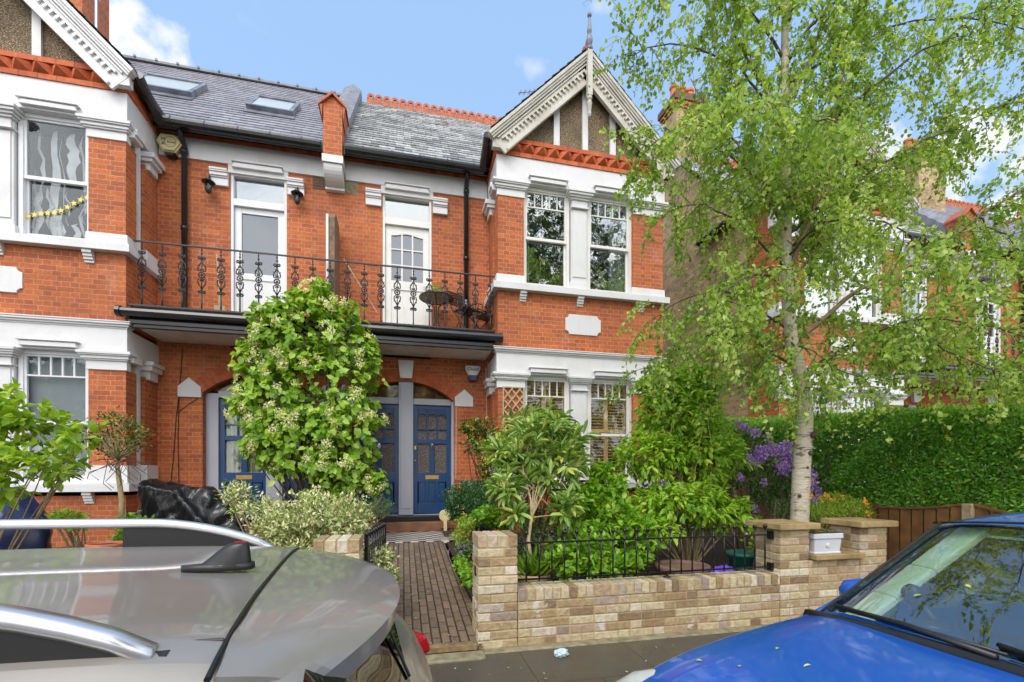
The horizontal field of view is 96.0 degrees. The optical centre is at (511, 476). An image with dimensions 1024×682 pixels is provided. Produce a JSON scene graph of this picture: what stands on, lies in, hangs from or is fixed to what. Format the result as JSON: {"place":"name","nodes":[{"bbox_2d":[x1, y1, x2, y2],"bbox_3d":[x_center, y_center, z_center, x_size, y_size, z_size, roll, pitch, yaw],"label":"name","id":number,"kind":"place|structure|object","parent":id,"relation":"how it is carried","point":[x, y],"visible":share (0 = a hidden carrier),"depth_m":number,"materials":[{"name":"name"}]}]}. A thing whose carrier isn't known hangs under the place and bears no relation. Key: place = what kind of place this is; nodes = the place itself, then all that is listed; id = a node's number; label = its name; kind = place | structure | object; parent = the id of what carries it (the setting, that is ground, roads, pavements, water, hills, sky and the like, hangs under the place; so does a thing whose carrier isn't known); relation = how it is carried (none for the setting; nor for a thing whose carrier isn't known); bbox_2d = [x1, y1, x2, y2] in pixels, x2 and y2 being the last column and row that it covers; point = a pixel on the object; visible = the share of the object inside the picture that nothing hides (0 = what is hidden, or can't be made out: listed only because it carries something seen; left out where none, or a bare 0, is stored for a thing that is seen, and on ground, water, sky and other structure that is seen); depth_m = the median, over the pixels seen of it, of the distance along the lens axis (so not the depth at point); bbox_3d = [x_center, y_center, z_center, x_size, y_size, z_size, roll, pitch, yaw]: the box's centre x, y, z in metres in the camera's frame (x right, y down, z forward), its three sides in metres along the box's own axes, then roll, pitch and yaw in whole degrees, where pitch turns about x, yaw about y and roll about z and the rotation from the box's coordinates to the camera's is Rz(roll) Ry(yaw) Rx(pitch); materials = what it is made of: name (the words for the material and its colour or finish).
{"place":"outdoors","nodes":[
{"label":"outdoors","id":0,"kind":"place"},
{"bbox_2d":[0,519,433,681],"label":"parked car","id":1,"kind":"object","parent":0,"point":[161,600],"visible":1,"depth_m":1.00,"materials":[{"name":"grey paint"}]},
{"bbox_2d":[294,526,473,654],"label":"ground","id":2,"kind":"structure","parent":0,"point":[452,560],"depth_m":4.53,"materials":[{"name":"concrete"}]},
{"bbox_2d":[517,570,779,644],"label":"garden wall","id":3,"kind":"structure","parent":2,"relation":"on","point":[565,610],"depth_m":4.08,"materials":[{"name":"brick"}]},
{"bbox_2d":[518,524,773,581],"bbox_3d":[1.279,0.699,4.213,2.585,0.468,0.070,0,0,-13],"label":"garden railing","id":4,"kind":"object","parent":3,"relation":"on","point":[770,535],"visible":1,"depth_m":4.20,"materials":[{"name":"black metal"}]},
{"bbox_2d":[745,517,898,620],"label":"garden wall","id":5,"kind":"structure","parent":2,"relation":"on","point":[810,581],"depth_m":4.52,"materials":[{"name":"brick"}]},
{"bbox_2d":[808,531,842,553],"bbox_3d":[3.076,0.658,4.578,0.350,0.204,0.166,0,0,-13],"label":"trough planter","id":6,"kind":"object","parent":5,"relation":"on","point":[825,543],"visible":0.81,"depth_m":4.51,"materials":[{"name":"plastic"}]},
{"bbox_2d":[808,521,834,532],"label":"heather","id":7,"kind":"object","parent":6,"relation":"in","point":[821,530],"visible":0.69,"depth_m":4.57,"materials":[{"name":"green plant"}]},
{"bbox_2d":[52,522,753,600],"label":"garden soil","id":8,"kind":"structure","parent":0,"point":[718,554],"depth_m":7.07,"materials":[{"name":"soil"}]},
{"bbox_2d":[0,487,52,549],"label":"plant pot","id":9,"kind":"object","parent":8,"relation":"on","point":[38,539],"visible":0.3,"depth_m":4.99,"materials":[{"name":"ceramic"}]},
{"bbox_2d":[0,377,108,548],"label":"lime shrub","id":10,"kind":"object","parent":8,"relation":"on","point":[13,419],"visible":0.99,"depth_m":4.36,"materials":[{"name":"green plant"}]},
{"bbox_2d":[45,505,91,547],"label":"plant","id":11,"kind":"object","parent":8,"relation":"on","point":[58,514],"visible":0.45,"depth_m":5.13,"materials":[{"name":"green plant"}]},
{"bbox_2d":[84,541,122,547],"bbox_3d":[-3.893,0.750,4.428,0.315,0.220,0.315,0,0,-13],"label":"plant pot","id":12,"kind":"object","parent":8,"relation":"on","point":[108,544],"visible":0.16,"depth_m":4.39,"materials":[{"name":"ceramic"}]},
{"bbox_2d":[75,405,154,535],"bbox_3d":[-4.849,0.133,5.628,0.863,2.019,0.716,0,0,-13],"label":"standard camellia","id":13,"kind":"object","parent":8,"relation":"on","point":[116,454],"visible":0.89,"depth_m":5.62,"materials":[{"name":"green plant"}]},
{"bbox_2d":[106,510,154,540],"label":"plant","id":14,"kind":"object","parent":8,"relation":"on","point":[128,516],"visible":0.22,"depth_m":5.23,"materials":[{"name":"green plant"}]},
{"bbox_2d":[0,0,341,546],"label":"terraced house","id":15,"kind":"structure","parent":8,"relation":"on","point":[95,180],"depth_m":7.32,"materials":[{"name":"red brick"}]},
{"bbox_2d":[18,112,87,238],"bbox_3d":[-6.756,-4.385,6.864,0.900,1.850,0.130,0,0,-13],"label":"window","id":16,"kind":"structure","parent":15,"relation":"in","point":[24,185],"depth_m":6.77,"materials":[{"name":"plastic"}]},
{"bbox_2d":[18,349,87,483],"bbox_3d":[-6.756,-0.870,6.864,0.900,1.960,0.130,0,0,-13],"label":"window","id":17,"kind":"structure","parent":15,"relation":"in","point":[23,360],"depth_m":6.80,"materials":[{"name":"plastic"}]},
{"bbox_2d":[94,0,100,28],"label":"aerial pole","id":18,"kind":"object","parent":15,"relation":"attached to","point":[96,13],"visible":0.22,"depth_m":9.14,"materials":[{"name":"metal"}]},
{"bbox_2d":[137,148,140,251],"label":"window","id":19,"kind":"structure","parent":15,"relation":"in","point":[138,149],"depth_m":7.40,"materials":[{"name":"plastic"}]},
{"bbox_2d":[137,366,140,482],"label":"window","id":20,"kind":"structure","parent":15,"relation":"in","point":[138,367],"depth_m":7.40,"materials":[{"name":"plastic"}]},
{"bbox_2d":[156,133,181,159],"bbox_3d":[-5.779,-5.581,7.798,0.393,0.350,0.157,0,0,-13],"label":"alarm box","id":21,"kind":"object","parent":15,"relation":"attached to","point":[170,145],"visible":0.99,"depth_m":7.74,"materials":[{"name":"beige plastic"}]},
{"bbox_2d":[170,348,203,482],"bbox_3d":[-5.574,-1.044,7.921,0.522,2.312,0.011,0,0,-13],"label":"wall cable","id":22,"kind":"object","parent":15,"relation":"attached to","point":[178,425],"depth_m":7.89,"materials":[{"name":"black plastic"}]},
{"bbox_2d":[201,175,215,193],"bbox_3d":[-5.186,-5.008,7.894,0.210,0.377,0.264,0,0,-13],"label":"wall lantern","id":23,"kind":"object","parent":15,"relation":"attached to","point":[208,181],"depth_m":7.83,"materials":[{"name":"metal"}]},
{"bbox_2d":[214,254,225,309],"bbox_3d":[-4.887,-3.250,7.731,0.177,0.982,0.146,0,0,-13],"label":"garden broom","id":24,"kind":"object","parent":15,"relation":"on","point":[216,307],"visible":0.55,"depth_m":7.70,"materials":[{"name":"brown wood"}]},
{"bbox_2d":[220,398,265,516],"bbox_3d":[-4.852,-0.330,8.423,0.784,2.116,0.363,0,0,-13],"label":"front door","id":25,"kind":"structure","parent":15,"relation":"in","point":[238,469],"depth_m":8.31,"materials":[{"name":"blue wood"}]},
{"bbox_2d":[235,207,283,311],"bbox_3d":[-4.509,-3.698,8.253,0.812,2.136,0.110,0,0,-13],"label":"balcony door","id":26,"kind":"structure","parent":15,"relation":"in","point":[255,230],"depth_m":8.28,"materials":[{"name":"plastic"}]},
{"bbox_2d":[291,186,302,204],"bbox_3d":[-3.821,-5.008,8.214,0.210,0.377,0.264,0,0,-13],"label":"wall lantern","id":27,"kind":"object","parent":15,"relation":"attached to","point":[296,193],"depth_m":8.17,"materials":[{"name":"metal"}]},
{"bbox_2d":[284,402,310,510],"bbox_3d":[-3.951,-0.330,8.634,0.514,2.116,0.363,0,0,-13],"label":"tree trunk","id":28,"kind":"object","parent":15,"relation":"in","point":[297,447],"depth_m":8.50,"materials":[{"name":"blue wood"}]},
{"bbox_2d":[132,239,494,329],"bbox_3d":[-3.074,-3.120,7.743,5.690,1.040,0.032,0,0,-13],"label":"balcony railing","id":29,"kind":"object","parent":15,"relation":"on","point":[347,291],"visible":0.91,"depth_m":7.63,"materials":[{"name":"metal"}]},
{"bbox_2d":[312,176,325,189],"bbox_3d":[-3.504,-5.363,8.421,0.260,0.260,0.022,0,0,-13],"label":"air brick","id":30,"kind":"object","parent":15,"relation":"attached to","point":[318,183],"visible":0.87,"depth_m":8.41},
{"bbox_2d":[326,214,338,305],"bbox_3d":[-3.156,-3.580,8.124,0.135,1.980,0.620,0,0,-13],"label":"balcony divider","id":31,"kind":"object","parent":15,"relation":"on","point":[332,239],"visible":0.71,"depth_m":7.85,"materials":[{"name":"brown wood"}]},
{"bbox_2d":[115,478,248,538],"bbox_3d":[-4.236,0.558,6.190,1.690,1.065,1.050,0,0,-13],"label":"covered barbecue","id":32,"kind":"object","parent":8,"relation":"on","point":[159,499],"visible":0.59,"depth_m":5.89,"materials":[{"name":"black"}]},
{"bbox_2d":[215,479,396,568],"bbox_3d":[-1.928,0.668,4.283,1.705,1.306,1.036,0,0,-13],"label":"variegated shrub","id":33,"kind":"object","parent":8,"relation":"on","point":[288,520],"visible":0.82,"depth_m":4.17,"materials":[{"name":"green plant"}]},
{"bbox_2d":[221,275,392,535],"bbox_3d":[-3.164,-1.038,7.188,2.519,4.200,1.259,0,0,-13],"label":"climbing hydrangea","id":34,"kind":"object","parent":8,"relation":"on","point":[326,425],"visible":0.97,"depth_m":7.03,"materials":[{"name":"green plant"}]},
{"bbox_2d":[313,534,362,559],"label":"brick pier","id":35,"kind":"structure","parent":8,"relation":"on","point":[351,545],"depth_m":3.51,"materials":[{"name":"brick"}]},
{"bbox_2d":[364,522,385,566],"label":"garden gate","id":36,"kind":"structure","parent":35,"relation":"attached to","point":[375,541],"depth_m":4.20,"materials":[{"name":"black metal"}]},
{"bbox_2d":[358,494,396,531],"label":"shrub","id":37,"kind":"object","parent":8,"relation":"on","point":[378,511],"visible":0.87,"depth_m":7.08,"materials":[{"name":"green plant"}]},
{"bbox_2d":[353,515,455,532],"bbox_3d":[-2.031,0.887,8.768,1.950,0.275,0.600,0,0,-13],"label":"door step","id":38,"kind":"object","parent":8,"relation":"on","point":[410,523],"depth_m":8.59,"materials":[{"name":"stone"}]},
{"bbox_2d":[363,531,472,557],"bbox_3d":[-1.664,1.167,7.971,1.900,0.285,1.380,0,0,-13],"label":"tiled landing","id":39,"kind":"object","parent":8,"relation":"on","point":[400,537],"visible":0.14,"depth_m":7.72,"materials":[{"name":"tile"}]},
{"bbox_2d":[452,519,474,542],"bbox_3d":[-0.773,0.890,7.522,0.399,0.360,0.399,0,0,-13],"label":"plant pot","id":40,"kind":"object","parent":39,"relation":"on","point":[454,523],"visible":0.26,"depth_m":7.41,"materials":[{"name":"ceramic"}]},
{"bbox_2d":[438,476,498,529],"bbox_3d":[-0.625,0.406,7.194,1.054,0.857,1.002,0,0,-13],"label":"marigold bush","id":41,"kind":"object","parent":40,"relation":"in","point":[459,501],"visible":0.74,"depth_m":7.10,"materials":[{"name":"green plant"}]},
{"bbox_2d":[439,509,450,530],"bbox_3d":[-1.208,0.811,8.350,0.227,0.429,0.050,0,0,-13],"label":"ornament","id":42,"kind":"object","parent":8,"relation":"on","point":[443,517],"visible":0.71,"depth_m":8.32,"materials":[{"name":"beige plastic"}]},
{"bbox_2d":[451,553,472,595],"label":"strawberry plant","id":43,"kind":"object","parent":8,"relation":"on","point":[464,569],"visible":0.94,"depth_m":4.80,"materials":[{"name":"green plant"}]},
{"bbox_2d":[453,540,472,565],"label":"violet plant","id":44,"kind":"object","parent":8,"relation":"on","point":[463,547],"visible":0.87,"depth_m":5.88,"materials":[{"name":"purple plant"}]},
{"bbox_2d":[446,513,480,556],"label":"lime plant","id":45,"kind":"object","parent":8,"relation":"on","point":[472,524],"visible":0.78,"depth_m":6.35,"materials":[{"name":"green plant"}]},
{"bbox_2d":[460,481,485,516],"bbox_3d":[-0.706,0.495,8.514,0.480,0.829,0.340,0,0,-13],"label":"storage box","id":46,"kind":"object","parent":8,"relation":"on","point":[475,486],"visible":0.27,"depth_m":8.36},
{"bbox_2d":[456,416,507,530],"bbox_3d":[-0.424,0.044,7.555,0.946,2.060,0.849,0,0,-13],"label":"yellow camellia","id":47,"kind":"object","parent":8,"relation":"on","point":[465,428],"visible":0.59,"depth_m":7.48,"materials":[{"name":"green plant"}]},
{"bbox_2d":[470,504,514,530],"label":"geranium","id":48,"kind":"object","parent":8,"relation":"on","point":[489,517],"visible":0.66,"depth_m":6.41,"materials":[{"name":"green plant"}]},
{"bbox_2d":[472,530,517,650],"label":"brick pier","id":49,"kind":"structure","parent":8,"relation":"on","point":[494,596],"depth_m":3.78,"materials":[{"name":"brick"}]},
{"bbox_2d":[326,12,680,531],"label":"terraced house","id":50,"kind":"structure","parent":8,"relation":"on","point":[517,201],"depth_m":8.76,"materials":[{"name":"red brick"}]},
{"bbox_2d":[318,84,361,193],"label":"party parapet","id":51,"kind":"structure","parent":50,"relation":"on","point":[337,114],"depth_m":8.14,"materials":[{"name":"red brick"}]},
{"bbox_2d":[345,180,357,194],"bbox_3d":[-2.990,-5.359,8.543,0.260,0.260,0.020,0,0,-13],"label":"air brick","id":52,"kind":"object","parent":50,"relation":"attached to","point":[351,187],"visible":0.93,"depth_m":8.54,"materials":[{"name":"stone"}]},
{"bbox_2d":[344,259,377,312],"bbox_3d":[-2.638,-3.317,8.035,0.609,0.962,0.018,0,0,1],"label":"broom handle","id":53,"kind":"object","parent":50,"relation":"on","point":[360,286],"visible":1,"depth_m":8.03,"materials":[{"name":"brown wood"}]},
{"bbox_2d":[359,404,398,513],"bbox_3d":[-2.543,-0.330,8.829,0.724,2.116,0.098,0,0,-13],"label":"front door","id":54,"kind":"structure","parent":50,"relation":"in","point":[387,437],"depth_m":8.89,"materials":[{"name":"blue wood"}]},
{"bbox_2d":[385,225,428,324],"bbox_3d":[-2.007,-3.698,8.840,0.812,2.136,0.110,0,0,-13],"label":"balcony door","id":55,"kind":"structure","parent":50,"relation":"in","point":[404,247],"depth_m":8.86,"materials":[{"name":"paint"}]},
{"bbox_2d":[413,405,450,513],"bbox_3d":[-1.570,-0.330,9.057,0.724,2.116,0.098,0,0,-13],"label":"front door","id":56,"kind":"structure","parent":50,"relation":"in","point":[431,424],"depth_m":9.07,"materials":[{"name":"blue wood"}]},
{"bbox_2d":[419,290,453,325],"bbox_3d":[-1.400,-2.956,8.526,0.638,0.728,0.638,0,0,-13],"label":"bistro table","id":57,"kind":"object","parent":50,"relation":"on","point":[436,297],"visible":0.66,"depth_m":8.48,"materials":[{"name":"brown wood"}]},
{"bbox_2d":[428,285,442,290],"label":"plant","id":58,"kind":"object","parent":57,"relation":"on","point":[438,288],"visible":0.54,"depth_m":8.49,"materials":[{"name":"plant"}]},
{"bbox_2d":[446,289,482,328],"bbox_3d":[-0.875,-3.048,8.585,0.599,0.931,0.504,0,0,42],"label":"bistro chair","id":59,"kind":"object","parent":50,"relation":"on","point":[467,311],"visible":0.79,"depth_m":8.56,"materials":[{"name":"metal"}]},
{"bbox_2d":[456,389,486,418],"bbox_3d":[-0.795,-1.053,9.042,0.621,2.191,0.011,0,0,-13],"label":"wall cable","id":60,"kind":"object","parent":50,"relation":"attached to","point":[486,405],"depth_m":9.11,"materials":[{"name":"white paint"}]},
{"bbox_2d":[465,365,480,381],"bbox_3d":[-0.764,-2.003,8.989,0.300,0.295,0.127,0,0,-13],"label":"alarm box","id":61,"kind":"object","parent":50,"relation":"attached to","point":[472,372],"visible":1,"depth_m":8.94,"materials":[{"name":"white plastic"}]},
{"bbox_2d":[472,302,493,328],"bbox_3d":[-0.433,-3.048,8.891,0.599,0.931,0.504,0,0,-43],"label":"bistro chair","id":62,"kind":"object","parent":50,"relation":"on","point":[484,317],"visible":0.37,"depth_m":8.84,"materials":[{"name":"metal"}]},
{"bbox_2d":[502,386,523,435],"bbox_3d":[0.025,-0.846,8.292,0.395,1.528,0.026,0,0,-13],"label":"trellis","id":63,"kind":"object","parent":50,"relation":"attached to","point":[503,400],"visible":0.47,"depth_m":8.27,"materials":[{"name":"brown wood"}]},
{"bbox_2d":[518,89,534,95],"bbox_3d":[0.662,-8.770,11.454,1.036,1.960,0.285,0,0,-13],"label":"tv antenna","id":64,"kind":"object","parent":50,"relation":"attached to","point":[524,92],"visible":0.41,"depth_m":11.37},
{"bbox_2d":[524,187,568,286],"bbox_3d":[0.624,-4.385,8.595,0.900,1.850,0.130,0,0,-13],"label":"window","id":65,"kind":"structure","parent":50,"relation":"in","point":[535,191],"depth_m":8.59,"materials":[{"name":"paint"}]},
{"bbox_2d":[524,376,568,481],"bbox_3d":[0.624,-0.870,8.595,0.900,1.960,0.130,0,0,-13],"label":"window","id":66,"kind":"structure","parent":50,"relation":"in","point":[542,379],"depth_m":8.58,"materials":[{"name":"paint"}]},
{"bbox_2d":[587,197,630,292],"bbox_3d":[1.855,-4.385,8.883,0.910,1.850,0.130,0,0,-13],"label":"window","id":67,"kind":"structure","parent":50,"relation":"in","point":[597,200],"depth_m":8.87,"materials":[{"name":"paint"}]},
{"bbox_2d":[587,379,630,481],"bbox_3d":[1.855,-0.870,8.883,0.910,1.960,0.130,0,0,-13],"label":"window","id":68,"kind":"structure","parent":50,"relation":"in","point":[604,382],"depth_m":8.85,"materials":[{"name":"paint"}]},
{"bbox_2d":[475,406,589,558],"bbox_3d":[0.274,0.101,6.133,1.505,2.131,0.942,0,0,-13],"label":"rose bush","id":69,"kind":"object","parent":8,"relation":"on","point":[503,437],"visible":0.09,"depth_m":6.17,"materials":[{"name":"green plant"}]},
{"bbox_2d":[517,571,550,583],"bbox_3d":[0.214,1.140,4.724,0.378,0.300,0.378,0,0,-13],"label":"plant pot","id":70,"kind":"object","parent":8,"relation":"on","point":[535,576],"visible":0.16,"depth_m":4.58,"materials":[{"name":"ceramic"}]},
{"bbox_2d":[517,544,558,577],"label":"strap lily","id":71,"kind":"object","parent":70,"relation":"on","point":[532,568],"visible":0.62,"depth_m":4.62,"materials":[{"name":"green plant"}]},
{"bbox_2d":[479,396,600,563],"bbox_3d":[0.334,0.067,5.260,1.496,1.912,1.430,0,0,-13],"label":"magnolia shrub","id":72,"kind":"object","parent":70,"relation":"in","point":[511,455],"visible":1,"depth_m":5.02,"materials":[{"name":"green plant"}]},
{"bbox_2d":[511,496,579,581],"bbox_3d":[0.366,0.733,5.354,0.879,1.046,1.097,0,0,-13],"label":"under planting","id":73,"kind":"object","parent":8,"relation":"on","point":[553,527],"visible":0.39,"depth_m":5.21,"materials":[{"name":"green plant"}]},
{"bbox_2d":[540,457,666,580],"bbox_3d":[0.929,0.527,5.122,1.527,1.508,1.347,0,0,-13],"label":"hydrangea bush","id":74,"kind":"object","parent":8,"relation":"on","point":[596,491],"visible":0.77,"depth_m":4.93,"materials":[{"name":"green plant"}]},
{"bbox_2d":[654,559,710,575],"bbox_3d":[1.804,1.100,4.891,0.567,0.340,0.567,0,0,-13],"label":"plant pot","id":75,"kind":"object","parent":8,"relation":"on","point":[675,564],"visible":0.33,"depth_m":4.87,"materials":[{"name":"brown ceramic"}]},
{"bbox_2d":[611,358,763,561],"bbox_3d":[2.101,-0.178,5.757,2.209,2.887,1.635,0,0,-39],"label":"bay shrub","id":76,"kind":"object","parent":8,"relation":"on","point":[683,447],"visible":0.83,"depth_m":5.63,"materials":[{"name":"green plant"}]},
{"bbox_2d":[642,420,830,548],"bbox_3d":[3.133,0.196,6.564,3.199,2.054,1.347,0,0,-20],"label":"purple rhododendron","id":77,"kind":"object","parent":8,"relation":"on","point":[784,464],"visible":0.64,"depth_m":6.66,"materials":[{"name":"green plant"}]},
{"bbox_2d":[726,549,753,570],"bbox_3d":[2.669,1.065,5.248,0.434,0.410,0.431,0,0,-13],"label":"green tub","id":78,"kind":"object","parent":8,"relation":"on","point":[739,557],"visible":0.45,"depth_m":5.14,"materials":[{"name":"plastic"}]},
{"bbox_2d":[739,515,761,568],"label":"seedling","id":79,"kind":"object","parent":78,"relation":"in","point":[752,538],"visible":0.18,"depth_m":5.09,"materials":[{"name":"green plant"}]},
{"bbox_2d":[764,496,790,519],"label":"grey leaved plant","id":80,"kind":"object","parent":8,"relation":"on","point":[786,505],"visible":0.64,"depth_m":5.83,"materials":[{"name":"green plant"}]},
{"bbox_2d":[584,0,1023,531],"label":"birch tree","id":81,"kind":"object","parent":8,"relation":"on","point":[814,147],"visible":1,"depth_m":4.91,"materials":[{"name":"green plant"}]},
{"bbox_2d":[658,77,998,516],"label":"terraced house","id":82,"kind":"structure","parent":8,"relation":"on","point":[673,284],"depth_m":10.94,"materials":[{"name":"red brick"}]},
{"bbox_2d":[805,232,835,312],"bbox_3d":[6.616,-4.385,10.000,0.910,1.850,0.130,0,0,-13],"label":"window","id":83,"kind":"structure","parent":82,"relation":"in","point":[816,300],"depth_m":10.05,"materials":[{"name":"paint"}]},
{"bbox_2d":[811,390,835,451],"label":"window","id":84,"kind":"structure","parent":82,"relation":"in","point":[831,403],"depth_m":10.04,"materials":[{"name":"paint"}]},
{"bbox_2d":[851,239,881,317],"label":"window","id":85,"kind":"structure","parent":82,"relation":"in","point":[865,313],"depth_m":10.33,"materials":[{"name":"paint"}]},
{"bbox_2d":[851,393,881,475],"bbox_3d":[7.848,-0.870,10.289,0.900,1.960,0.130,0,0,-13],"label":"window","id":86,"kind":"structure","parent":82,"relation":"in","point":[865,403],"depth_m":10.26,"materials":[{"name":"paint"}]},
{"bbox_2d":[902,287,922,361],"bbox_3d":[10.090,-3.698,11.698,0.812,2.136,0.050,0,0,-13],"label":"balcony door","id":87,"kind":"structure","parent":82,"relation":"in","point":[918,296],"depth_m":11.75,"materials":[{"name":"plastic"}]},
{"bbox_2d":[911,206,977,270],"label":"party parapet","id":88,"kind":"structure","parent":82,"relation":"on","point":[932,219],"depth_m":11.82,"materials":[{"name":"red brick"}]},
{"bbox_2d":[909,322,1023,367],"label":"balcony railing","id":89,"kind":"object","parent":82,"relation":"on","point":[997,342],"visible":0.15,"depth_m":11.23,"materials":[{"name":"metal"}]},
{"bbox_2d":[809,478,879,529],"bbox_3d":[3.889,0.639,5.618,1.286,1.260,0.652,0,0,-13],"label":"coreopsis","id":90,"kind":"object","parent":8,"relation":"on","point":[845,507],"visible":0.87,"depth_m":5.51,"materials":[{"name":"green plant"}]},
{"bbox_2d":[695,487,1011,560],"bbox_3d":[4.585,0.788,6.725,0.100,1.244,7.100,0,0,-13],"label":"boundary fence","id":91,"kind":"object","parent":8,"relation":"on","point":[915,523],"visible":0.16,"depth_m":5.62,"materials":[{"name":"brown wood"}]},
{"bbox_2d":[692,400,1023,520],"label":"hedge","id":92,"kind":"object","parent":8,"relation":"on","point":[948,468],"visible":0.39,"depth_m":5.63,"materials":[{"name":"green plant"}]},
{"bbox_2d":[894,137,1023,490],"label":"terraced house","id":93,"kind":"structure","parent":8,"relation":"on","point":[945,208],"depth_m":12.45,"materials":[{"name":"red brick"}]},
{"bbox_2d":[977,297,997,366],"bbox_3d":[12.598,-3.698,12.261,0.812,2.136,0.100,0,0,-13],"label":"balcony door","id":94,"kind":"structure","parent":93,"relation":"in","point":[992,331],"depth_m":12.33,"materials":[{"name":"plastic"}]},
{"bbox_2d":[377,541,482,645],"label":"path","id":95,"kind":"structure","parent":0,"point":[438,608],"depth_m":4.87,"materials":[{"name":"brick"}]},
{"bbox_2d":[379,544,402,585],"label":"path weed","id":96,"kind":"object","parent":95,"relation":"on","point":[393,569],"visible":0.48,"depth_m":4.12,"materials":[{"name":"green plant"}]},
{"bbox_2d":[426,641,477,653],"bbox_3d":[-0.778,1.371,3.856,0.905,0.038,0.537,0,0,-13],"label":"path mouth","id":97,"kind":"object","parent":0,"point":[453,647],"visible":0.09,"depth_m":3.67},
{"bbox_2d":[109,0,1023,219],"label":"sky","id":98,"kind":"structure","parent":0,"point":[476,56],"materials":[{"name":"blue"}]},
{"bbox_2d":[429,631,744,681],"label":"pavement","id":99,"kind":"structure","parent":0,"point":[611,662],"depth_m":3.47,"materials":[{"name":"concrete"}]},
{"bbox_2d":[400,557,672,678],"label":"fallen leaves","id":100,"kind":"object","parent":99,"relation":"on","point":[461,625],"visible":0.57,"depth_m":3.78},
{"bbox_2d":[554,648,568,657],"bbox_3d":[0.391,1.387,3.620,0.127,0.066,0.090,0,0,-13],"label":"tissue","id":101,"kind":"object","parent":99,"relation":"on","point":[561,652],"visible":1,"depth_m":3.60,"materials":[{"name":"paper"}]},
{"bbox_2d":[425,624,768,664],"bbox_3d":[0.782,1.426,3.891,6.500,0.068,0.220,0,0,-13],"label":"edging strip","id":102,"kind":"object","parent":99,"relation":"on","point":[455,657],"visible":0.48,"depth_m":3.84,"materials":[{"name":"stone"}]},
{"bbox_2d":[711,565,733,571],"bbox_3d":[2.283,1.129,4.954,0.515,0.355,0.364,0,0,-13],"label":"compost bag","id":103,"kind":"object","parent":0,"point":[721,566],"visible":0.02,"depth_m":4.92,"materials":[{"name":"purple plastic"}]},
{"bbox_2d":[615,511,1023,681],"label":"parked car","id":104,"kind":"object","parent":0,"point":[882,623],"visible":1,"depth_m":1.74,"materials":[{"name":"blue paint"}]},
{"bbox_2d":[697,584,970,666],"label":"fallen leaves","id":105,"kind":"object","parent":104,"relation":"on","point":[967,585],"visible":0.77,"depth_m":1.62,"materials":[{"name":"plant"}]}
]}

